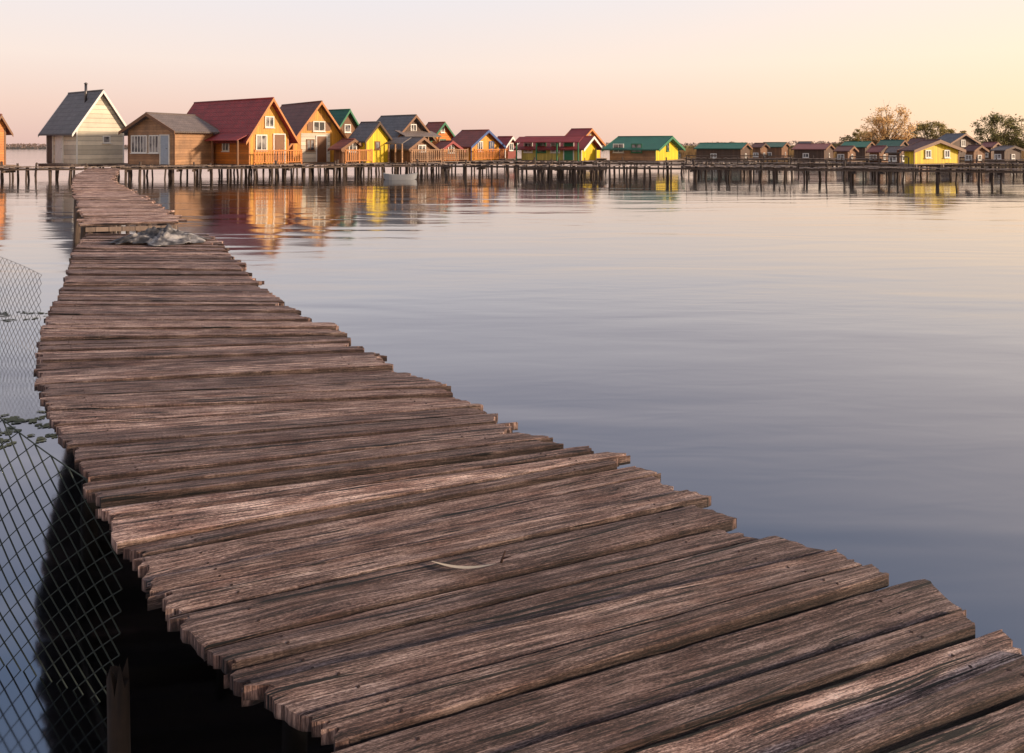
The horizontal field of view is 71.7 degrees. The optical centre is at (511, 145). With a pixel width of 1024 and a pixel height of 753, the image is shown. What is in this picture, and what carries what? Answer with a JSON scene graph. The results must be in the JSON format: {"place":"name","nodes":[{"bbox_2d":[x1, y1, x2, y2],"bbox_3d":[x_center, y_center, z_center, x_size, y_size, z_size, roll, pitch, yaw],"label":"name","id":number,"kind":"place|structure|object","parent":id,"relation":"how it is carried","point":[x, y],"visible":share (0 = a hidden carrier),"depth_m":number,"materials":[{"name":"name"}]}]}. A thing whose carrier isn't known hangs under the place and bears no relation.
{"place":"outdoors","nodes":[
{"label":"outdoors","id":0,"kind":"place"},
{"bbox_2d":[0,149,1023,752],"bbox_3d":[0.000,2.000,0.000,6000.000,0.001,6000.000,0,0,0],"label":"water","id":1,"kind":"structure","parent":0,"point":[832,363],"depth_m":7.13,"materials":[{"name":"grey liquid"}]},
{"bbox_2d":[0,114,16,177],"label":"edge cabin","id":2,"kind":"object","parent":1,"relation":"in","point":[5,129],"visible":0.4,"depth_m":44.43,"materials":[{"name":"orange wood"}]},
{"bbox_2d":[0,257,41,351],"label":"chain link fence","id":3,"kind":"object","parent":1,"relation":"in","point":[19,303],"visible":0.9,"depth_m":7.07,"materials":[{"name":"metal"}]},
{"bbox_2d":[0,311,46,320],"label":"floating weed","id":4,"kind":"object","parent":1,"relation":"on","point":[5,313],"visible":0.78,"depth_m":8.43,"materials":[{"name":"green plant"}]},
{"bbox_2d":[0,411,57,448],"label":"floating weed","id":5,"kind":"object","parent":1,"relation":"on","point":[14,418],"visible":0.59,"depth_m":5.04,"materials":[{"name":"green plant"}]},
{"bbox_2d":[0,417,122,701],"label":"chain link fence","id":6,"kind":"object","parent":1,"relation":"in","point":[58,587],"visible":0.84,"depth_m":2.62,"materials":[{"name":"grey metal"}]},
{"bbox_2d":[34,82,132,175],"bbox_3d":[-29.192,-0.380,48.406,5.279,7.701,4.461,0,0,35],"label":"cream stilt cabin","id":7,"kind":"object","parent":1,"relation":"in","point":[82,128],"visible":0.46,"depth_m":47.32,"materials":[{"name":"white paint"}]},
{"bbox_2d":[46,135,53,162],"bbox_3d":[-31.367,0.160,48.123,0.940,2.020,0.089,0,0,35],"label":"door","id":8,"kind":"structure","parent":7,"relation":"in","point":[49,139],"depth_m":48.04,"materials":[{"name":"brown paint"}]},
{"bbox_2d":[55,135,63,162],"bbox_3d":[-30.213,0.160,47.315,1.140,2.020,0.089,0,0,35],"label":"door","id":9,"kind":"structure","parent":7,"relation":"in","point":[59,139],"depth_m":47.24,"materials":[{"name":"white paint"}]},
{"bbox_2d":[102,136,111,143],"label":"window","id":10,"kind":"structure","parent":7,"relation":"in","point":[105,139],"depth_m":47.49,"materials":[{"name":"grey glass"}]},
{"bbox_2d":[106,657,130,752],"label":"wooden stump","id":11,"kind":"object","parent":1,"relation":"in","point":[118,711],"visible":1,"depth_m":2.00,"materials":[{"name":"brown wood"}]},
{"bbox_2d":[70,168,186,242],"bbox_3d":[-12.404,1.986,21.554,1.740,1.870,27.770,0,0,-31],"label":"footbridge","id":12,"kind":"object","parent":1,"relation":"in","point":[102,197],"visible":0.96,"depth_m":12.69,"materials":[{"name":"brown wood"}]},
{"bbox_2d":[117,112,222,177],"bbox_3d":[-22.183,0.675,46.189,5.080,5.592,4.237,0,0,24],"label":"brown stilt cabin","id":13,"kind":"object","parent":1,"relation":"in","point":[163,139],"visible":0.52,"depth_m":45.01,"materials":[{"name":"paint"}]},
{"bbox_2d":[130,135,147,153],"bbox_3d":[-23.799,-0.078,45.211,1.520,1.185,0.116,0,0,24],"label":"window","id":14,"kind":"structure","parent":13,"relation":"in","point":[139,143],"depth_m":45.22,"materials":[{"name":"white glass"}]},
{"bbox_2d":[147,135,158,153],"bbox_3d":[-22.583,-0.078,44.670,0.970,1.185,0.116,0,0,24],"label":"window","id":15,"kind":"structure","parent":13,"relation":"in","point":[153,139],"depth_m":44.67,"materials":[{"name":"white glass"}]},
{"bbox_2d":[159,134,169,164],"bbox_3d":[-21.706,0.235,44.297,0.840,1.870,0.089,0,0,24],"label":"door","id":16,"kind":"structure","parent":13,"relation":"in","point":[164,140],"depth_m":44.27,"materials":[{"name":"grey paint"}]},
{"bbox_2d":[0,159,439,180],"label":"wooden pier","id":17,"kind":"structure","parent":1,"relation":"in","point":[335,166],"depth_m":42.72,"materials":[{"name":"brown wood"}]},
{"bbox_2d":[186,97,302,177],"bbox_3d":[-18.982,0.157,48.242,9.951,6.629,4.693,0,0,35],"label":"red roofed cabin","id":18,"kind":"object","parent":1,"relation":"in","point":[255,131],"visible":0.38,"depth_m":46.35,"materials":[{"name":"wood"}]},
{"bbox_2d":[221,143,229,151],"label":"window","id":19,"kind":"structure","parent":18,"relation":"in","point":[225,146],"depth_m":46.35,"materials":[{"name":"grey glass"}]},
{"bbox_2d":[256,134,266,149],"bbox_3d":[-16.152,-0.200,45.717,0.065,1.040,0.840,0,0,35],"label":"window","id":20,"kind":"structure","parent":18,"relation":"in","point":[261,140],"depth_m":45.68,"materials":[{"name":"white glass"}]},
{"bbox_2d":[265,116,273,127],"bbox_3d":[-15.808,-1.550,46.209,0.065,0.740,0.690,0,0,35],"label":"window","id":21,"kind":"structure","parent":18,"relation":"in","point":[269,120],"depth_m":46.18,"materials":[{"name":"white glass"}]},
{"bbox_2d":[273,133,285,163],"bbox_3d":[-15.367,0.185,46.810,0.089,1.970,0.940,0,0,35],"label":"door","id":22,"kind":"structure","parent":18,"relation":"in","point":[279,140],"depth_m":46.81,"materials":[{"name":"brown paint"}]},
{"bbox_2d":[251,100,346,174],"bbox_3d":[-15.651,0.107,53.202,5.190,6.728,7.585,0,0,-42],"label":"brown roofed cabin","id":23,"kind":"object","parent":1,"relation":"in","point":[316,129],"visible":0.31,"depth_m":51.33,"materials":[{"name":"wood"}]},
{"bbox_2d":[306,139,314,151],"bbox_3d":[-14.434,-0.028,50.829,0.720,0.885,0.116,0,0,-42],"label":"window","id":24,"kind":"structure","parent":23,"relation":"in","point":[310,143],"depth_m":50.81,"materials":[{"name":"glass"}]},
{"bbox_2d":[307,121,329,131],"bbox_3d":[-13.948,-1.377,51.249,1.796,0.785,0.116,0,0,-42],"label":"window","id":25,"kind":"structure","parent":23,"relation":"in","point":[317,126],"depth_m":51.25,"materials":[{"name":"white glass"}]},
{"bbox_2d":[316,135,327,161],"bbox_3d":[-13.802,0.210,51.412,0.890,1.920,0.089,0,0,-42],"label":"door","id":26,"kind":"structure","parent":23,"relation":"in","point":[321,140],"depth_m":51.40,"materials":[{"name":"brown paint"}]},
{"bbox_2d":[313,109,358,171],"bbox_3d":[-13.250,0.300,55.390,3.545,6.342,3.787,0,0,35],"label":"green roofed cabin","id":27,"kind":"object","parent":1,"relation":"in","point":[347,121],"visible":0.06,"depth_m":55.12,"materials":[{"name":"paint"}]},
{"bbox_2d":[344,124,350,132],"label":"window","id":28,"kind":"structure","parent":27,"relation":"in","point":[347,127],"depth_m":55.05,"materials":[{"name":"white glass"}]},
{"bbox_2d":[323,138,376,174],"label":"porch cabin","id":29,"kind":"object","parent":1,"relation":"in","point":[347,150],"visible":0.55,"depth_m":49.41,"materials":[{"name":"brown wood"}]},
{"bbox_2d":[348,143,357,152],"bbox_3d":[-11.168,0.172,49.765,0.116,0.685,0.820,0,0,35],"label":"window","id":30,"kind":"structure","parent":29,"relation":"in","point":[354,146],"depth_m":49.80,"materials":[{"name":"white glass"}]},
{"bbox_2d":[346,121,395,173],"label":"yellow stilt cabin","id":31,"kind":"object","parent":1,"relation":"in","point":[375,136],"visible":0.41,"depth_m":50.87,"materials":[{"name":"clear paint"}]},
{"bbox_2d":[375,141,380,149],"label":"window","id":32,"kind":"structure","parent":31,"relation":"in","point":[377,143],"depth_m":50.90,"materials":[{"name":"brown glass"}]},
{"bbox_2d":[358,114,441,170],"bbox_3d":[-9.021,0.487,57.213,5.184,5.969,4.968,0,0,38],"label":"grey roofed cabin","id":33,"kind":"object","parent":1,"relation":"in","point":[403,125],"visible":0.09,"depth_m":56.49,"materials":[{"name":"brown paint"}]},
{"bbox_2d":[410,124,416,130],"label":"window","id":34,"kind":"structure","parent":33,"relation":"in","point":[413,127],"depth_m":56.37,"materials":[{"name":"white glass"}]},
{"bbox_2d":[383,173,416,179],"bbox_3d":[-6.622,1.840,42.000,2.000,0.480,0.840,0,0,-9],"label":"moored punt","id":35,"kind":"object","parent":1,"relation":"on","point":[411,176],"visible":0.84,"depth_m":41.66,"materials":[{"name":"grey paint"}]},
{"bbox_2d":[383,136,442,172],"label":"brown cabin","id":36,"kind":"object","parent":1,"relation":"in","point":[411,149],"visible":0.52,"depth_m":51.54,"materials":[{"name":"paint"}]},
{"bbox_2d":[417,145,425,152],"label":"window","id":37,"kind":"structure","parent":36,"relation":"in","point":[419,146],"depth_m":51.78,"materials":[{"name":"white glass"}]},
{"bbox_2d":[426,122,464,164],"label":"orange stilt cabin","id":38,"kind":"object","parent":1,"relation":"in","point":[443,130],"visible":0.12,"depth_m":61.37,"materials":[{"name":"orange wood"}]},
{"bbox_2d":[426,140,471,171],"bbox_3d":[-5.001,1.523,55.885,2.409,3.897,3.323,0,0,44],"label":"red hut","id":39,"kind":"object","parent":1,"relation":"in","point":[451,151],"visible":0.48,"depth_m":55.51,"materials":[{"name":"brown wood"}]},
{"bbox_2d":[448,145,454,153],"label":"window","id":40,"kind":"structure","parent":39,"relation":"in","point":[452,146],"depth_m":55.67,"materials":[{"name":"white glass"}]},
{"bbox_2d":[443,129,510,170],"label":"blue trimmed cabin","id":41,"kind":"object","parent":1,"relation":"in","point":[483,145],"visible":0.56,"depth_m":58.25,"materials":[{"name":"wood"}]},
{"bbox_2d":[477,141,483,151],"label":"window","id":42,"kind":"structure","parent":41,"relation":"in","point":[480,144],"depth_m":57.82,"materials":[{"name":"white glass"}]},
{"bbox_2d":[489,141,493,151],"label":"window","id":43,"kind":"structure","parent":41,"relation":"in","point":[491,143],"depth_m":58.95,"materials":[{"name":"white glass"}]},
{"bbox_2d":[496,136,520,165],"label":"red cabin","id":44,"kind":"object","parent":1,"relation":"in","point":[508,142],"visible":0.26,"depth_m":66.67,"materials":[{"name":"paint"}]},
{"bbox_2d":[509,143,513,150],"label":"window","id":45,"kind":"structure","parent":44,"relation":"in","point":[511,146],"depth_m":66.68,"materials":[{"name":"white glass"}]},
{"bbox_2d":[34,233,1023,752],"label":"boardwalk","id":46,"kind":"structure","parent":1,"relation":"in","point":[290,503],"depth_m":2.01,"materials":[{"name":"brown wood"}]},
{"bbox_2d":[108,224,210,245],"bbox_3d":[-4.337,1.081,8.764,1.156,0.205,0.830,0,0,0],"label":"crumpled tarpaulin","id":47,"kind":"object","parent":46,"relation":"on","point":[168,234],"visible":1,"depth_m":8.61,"materials":[{"name":"grey plastic"}]},
{"bbox_2d":[432,561,495,568],"bbox_3d":[-0.137,1.179,1.995,0.192,0.014,0.030,0,0,9],"label":"dry reed leaf","id":48,"kind":"object","parent":46,"relation":"on","point":[461,567],"visible":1,"depth_m":1.99,"materials":[{"name":"beige plant"}]},
{"bbox_2d":[500,551,510,562],"bbox_3d":[-0.021,1.177,2.022,0.026,0.027,0.028,0,0,-37],"label":"dark twig","id":49,"kind":"object","parent":46,"relation":"on","point":[502,558],"visible":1,"depth_m":2.02,"materials":[{"name":"wood"}]},
{"bbox_2d":[513,136,602,170],"bbox_3d":[3.933,1.323,59.511,6.660,4.297,4.508,0,0,30],"label":"long low cabin","id":50,"kind":"object","parent":1,"relation":"in","point":[541,149],"visible":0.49,"depth_m":58.20,"materials":[{"name":"red tile"}]},
{"bbox_2d":[524,143,532,152],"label":"window","id":51,"kind":"structure","parent":50,"relation":"in","point":[525,144],"depth_m":59.38,"materials":[{"name":"grey glass"}]},
{"bbox_2d":[537,143,545,152],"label":"window","id":52,"kind":"structure","parent":50,"relation":"in","point":[538,144],"depth_m":58.73,"materials":[{"name":"grey glass"}]},
{"bbox_2d":[551,143,559,152],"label":"window","id":53,"kind":"structure","parent":50,"relation":"in","point":[552,144],"depth_m":58.16,"materials":[{"name":"grey glass"}]},
{"bbox_2d":[563,143,573,159],"bbox_3d":[4.593,0.285,57.510,0.940,1.770,0.089,0,0,30],"label":"door","id":54,"kind":"structure","parent":50,"relation":"in","point":[567,154],"depth_m":57.50,"materials":[{"name":"green paint"}]},
{"bbox_2d":[518,157,606,176],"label":"wooden pier","id":55,"kind":"structure","parent":1,"relation":"in","point":[592,173],"depth_m":46.16,"materials":[{"name":"brown wood"}]},
{"bbox_2d":[557,128,606,166],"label":"yellow gable cabin","id":56,"kind":"object","parent":1,"relation":"in","point":[581,132],"visible":0.12,"depth_m":68.22,"materials":[{"name":"red tile"}]},
{"bbox_2d":[602,136,684,170],"bbox_3d":[11.412,1.315,60.610,5.029,4.312,7.386,0,0,30],"label":"long green roofed cabin","id":57,"kind":"object","parent":1,"relation":"in","point":[648,149],"visible":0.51,"depth_m":58.61,"materials":[{"name":"paint"}]},
{"bbox_2d":[613,144,623,152],"bbox_3d":[8.786,0.200,58.539,0.940,0.740,0.065,0,0,30],"label":"window","id":58,"kind":"structure","parent":57,"relation":"in","point":[614,145],"depth_m":58.50,"materials":[{"name":"grey glass"}]},
{"bbox_2d":[631,144,641,152],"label":"window","id":59,"kind":"structure","parent":57,"relation":"in","point":[632,145],"depth_m":57.72,"materials":[{"name":"grey glass"}]},
{"bbox_2d":[691,142,754,163],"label":"fishing hut","id":60,"kind":"object","parent":1,"relation":"in","point":[738,148],"visible":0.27,"depth_m":75.50,"materials":[{"name":"brown paint"}]},
{"bbox_2d":[437,160,1023,184],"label":"wooden pier","id":61,"kind":"structure","parent":1,"relation":"in","point":[694,169],"depth_m":40.96,"materials":[{"name":"brown wood"}]},
{"bbox_2d":[685,155,796,176],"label":"wooden pier","id":62,"kind":"structure","parent":1,"relation":"in","point":[790,167],"depth_m":45.95,"materials":[{"name":"brown wood"}]},
{"bbox_2d":[470,156,1023,175],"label":"wooden pier","id":63,"kind":"structure","parent":1,"relation":"in","point":[826,163],"depth_m":50.69,"materials":[{"name":"brown wood"}]},
{"bbox_2d":[751,143,772,161],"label":"fishing hut","id":64,"kind":"object","parent":1,"relation":"in","point":[760,148],"visible":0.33,"depth_m":84.51,"materials":[{"name":"brown wood"}]},
{"bbox_2d":[763,142,791,161],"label":"fishing hut","id":65,"kind":"object","parent":1,"relation":"in","point":[778,148],"visible":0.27,"depth_m":90.73,"materials":[{"name":"brown wood"}]},
{"bbox_2d":[792,141,812,157],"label":"fishing hut","id":66,"kind":"object","parent":1,"relation":"in","point":[804,142],"visible":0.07,"depth_m":96.10,"materials":[{"name":"brown wood"}]},
{"bbox_2d":[791,143,834,162],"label":"fishing hut","id":67,"kind":"object","parent":1,"relation":"in","point":[810,150],"visible":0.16,"depth_m":79.30,"materials":[{"name":"brown paint"}]},
{"bbox_2d":[803,153,808,157],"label":"window","id":68,"kind":"structure","parent":67,"relation":"in","point":[805,155],"depth_m":78.92,"materials":[{"name":"white glass"}]},
{"bbox_2d":[829,146,861,163],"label":"fishing hut","id":69,"kind":"object","parent":1,"relation":"in","point":[846,152],"visible":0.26,"depth_m":70.54,"materials":[{"name":"brown wood"}]},
{"bbox_2d":[680,147,1023,156],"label":"reeds","id":70,"kind":"object","parent":1,"relation":"in","point":[690,151],"visible":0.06,"depth_m":125.04,"materials":[{"name":"brown plant"}]},
{"bbox_2d":[684,155,1023,168],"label":"wooden pier","id":71,"kind":"structure","parent":1,"relation":"in","point":[836,159],"depth_m":66.89,"materials":[{"name":"brown wood"}]},
{"bbox_2d":[840,141,874,161],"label":"fishing hut","id":72,"kind":"object","parent":1,"relation":"in","point":[862,147],"visible":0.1,"depth_m":87.13,"materials":[{"name":"green paint"}]},
{"bbox_2d":[843,156,908,178],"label":"wooden pier","id":73,"kind":"structure","parent":1,"relation":"in","point":[844,164],"depth_m":43.33,"materials":[{"name":"brown wood"}]},
{"bbox_2d":[883,146,911,168],"bbox_3d":[33.029,1.922,60.734,2.436,3.798,1.990,0,0,-40],"label":"fishing hut","id":74,"kind":"object","parent":73,"relation":"on","point":[891,150],"visible":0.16,"depth_m":60.35,"materials":[{"name":"brown paint"}]},
{"bbox_2d":[888,155,896,161],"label":"window","id":75,"kind":"structure","parent":74,"relation":"in","point":[894,159],"depth_m":60.31,"materials":[{"name":"grey glass"}]},
{"bbox_2d":[864,145,888,166],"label":"fishing hut","id":76,"kind":"object","parent":1,"relation":"in","point":[875,150],"visible":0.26,"depth_m":66.49,"materials":[{"name":"brown wood"}]},
{"bbox_2d":[876,140,908,145],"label":"fishing hut","id":77,"kind":"object","parent":1,"relation":"in","point":[894,142],"visible":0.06,"depth_m":89.71,"materials":[{"name":"green"}]},
{"bbox_2d":[907,138,925,144],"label":"fishing hut","id":78,"kind":"object","parent":1,"relation":"in","point":[912,141],"visible":0.02,"depth_m":93.36,"materials":[{"name":"brown tile"}]},
{"bbox_2d":[894,139,969,175],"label":"yellow waterside cabin","id":79,"kind":"object","parent":1,"relation":"in","point":[931,152],"visible":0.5,"depth_m":47.69,"materials":[{"name":"yellow wood"}]},
{"bbox_2d":[924,150,931,158],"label":"window","id":80,"kind":"structure","parent":79,"relation":"in","point":[927,152],"depth_m":47.42,"materials":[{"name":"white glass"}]},
{"bbox_2d":[944,150,949,157],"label":"window","id":81,"kind":"structure","parent":79,"relation":"in","point":[946,152],"depth_m":48.11,"materials":[{"name":"white glass"}]},
{"bbox_2d":[937,133,980,162],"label":"dark gabled cabin","id":82,"kind":"object","parent":1,"relation":"in","point":[962,140],"visible":0.26,"depth_m":80.95,"materials":[{"name":"brown paint"}]},
{"bbox_2d":[960,140,965,146],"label":"window","id":83,"kind":"structure","parent":82,"relation":"in","point":[962,141],"depth_m":80.83,"materials":[{"name":"white glass"}]},
{"bbox_2d":[958,145,992,167],"bbox_3d":[42.238,1.857,64.618,2.718,3.928,1.817,0,0,-24],"label":"fishing hut","id":84,"kind":"object","parent":1,"relation":"in","point":[974,151],"visible":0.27,"depth_m":64.33,"materials":[{"name":"brown wood"}]},
{"bbox_2d":[965,155,971,159],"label":"window","id":85,"kind":"structure","parent":84,"relation":"in","point":[967,157],"depth_m":64.36,"materials":[{"name":"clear glass"}]},
{"bbox_2d":[981,142,1000,160],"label":"fishing hut","id":86,"kind":"object","parent":1,"relation":"in","point":[989,146],"visible":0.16,"depth_m":82.36,"materials":[{"name":"brown paint"}]},
{"bbox_2d":[987,145,1023,164],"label":"fishing hut","id":87,"kind":"object","parent":1,"relation":"in","point":[1008,152],"visible":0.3,"depth_m":70.51,"materials":[{"name":"grey wood"}]},
{"bbox_2d":[994,154,1000,158],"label":"window","id":88,"kind":"structure","parent":87,"relation":"in","point":[998,156],"depth_m":70.53,"materials":[{"name":"clear glass"}]},
{"bbox_2d":[6,141,1017,148],"bbox_3d":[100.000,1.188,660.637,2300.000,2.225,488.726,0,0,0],"label":"shore","id":89,"kind":"structure","parent":0,"point":[45,148],"depth_m":422.78,"materials":[{"name":"plant"}]},
{"bbox_2d":[0,0,1023,145],"label":"sky","id":90,"kind":"structure","parent":0,"point":[689,71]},
{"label":"far shore","id":91,"kind":"structure","parent":0,"visible":0},
{"bbox_2d":[679,134,1023,153],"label":"bank bushes","id":92,"kind":"object","parent":91,"relation":"on","point":[842,139],"visible":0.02,"depth_m":145.58,"materials":[{"name":"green plant"}]},
{"bbox_2d":[851,128,867,140],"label":"green tree","id":93,"kind":"object","parent":91,"relation":"on","point":[854,134],"visible":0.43,"depth_m":149.48,"materials":[{"name":"green plant"}]},
{"bbox_2d":[854,100,918,144],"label":"tan tree","id":94,"kind":"object","parent":91,"relation":"on","point":[880,124],"visible":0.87,"depth_m":138.99,"materials":[{"name":"brown plant"}]},
{"bbox_2d":[910,121,954,138],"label":"green tree","id":95,"kind":"object","parent":91,"relation":"on","point":[925,128],"visible":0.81,"depth_m":149.12,"materials":[{"name":"green plant"}]},
{"bbox_2d":[970,111,1023,146],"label":"green tree","id":96,"kind":"object","parent":91,"relation":"on","point":[995,119],"visible":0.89,"depth_m":139.10,"materials":[{"name":"green plant"}]},
{"bbox_2d":[1002,114,1023,147],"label":"green tree","id":97,"kind":"object","parent":91,"relation":"on","point":[1021,143],"visible":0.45,"depth_m":140.43,"materials":[{"name":"green plant"}]}
]}

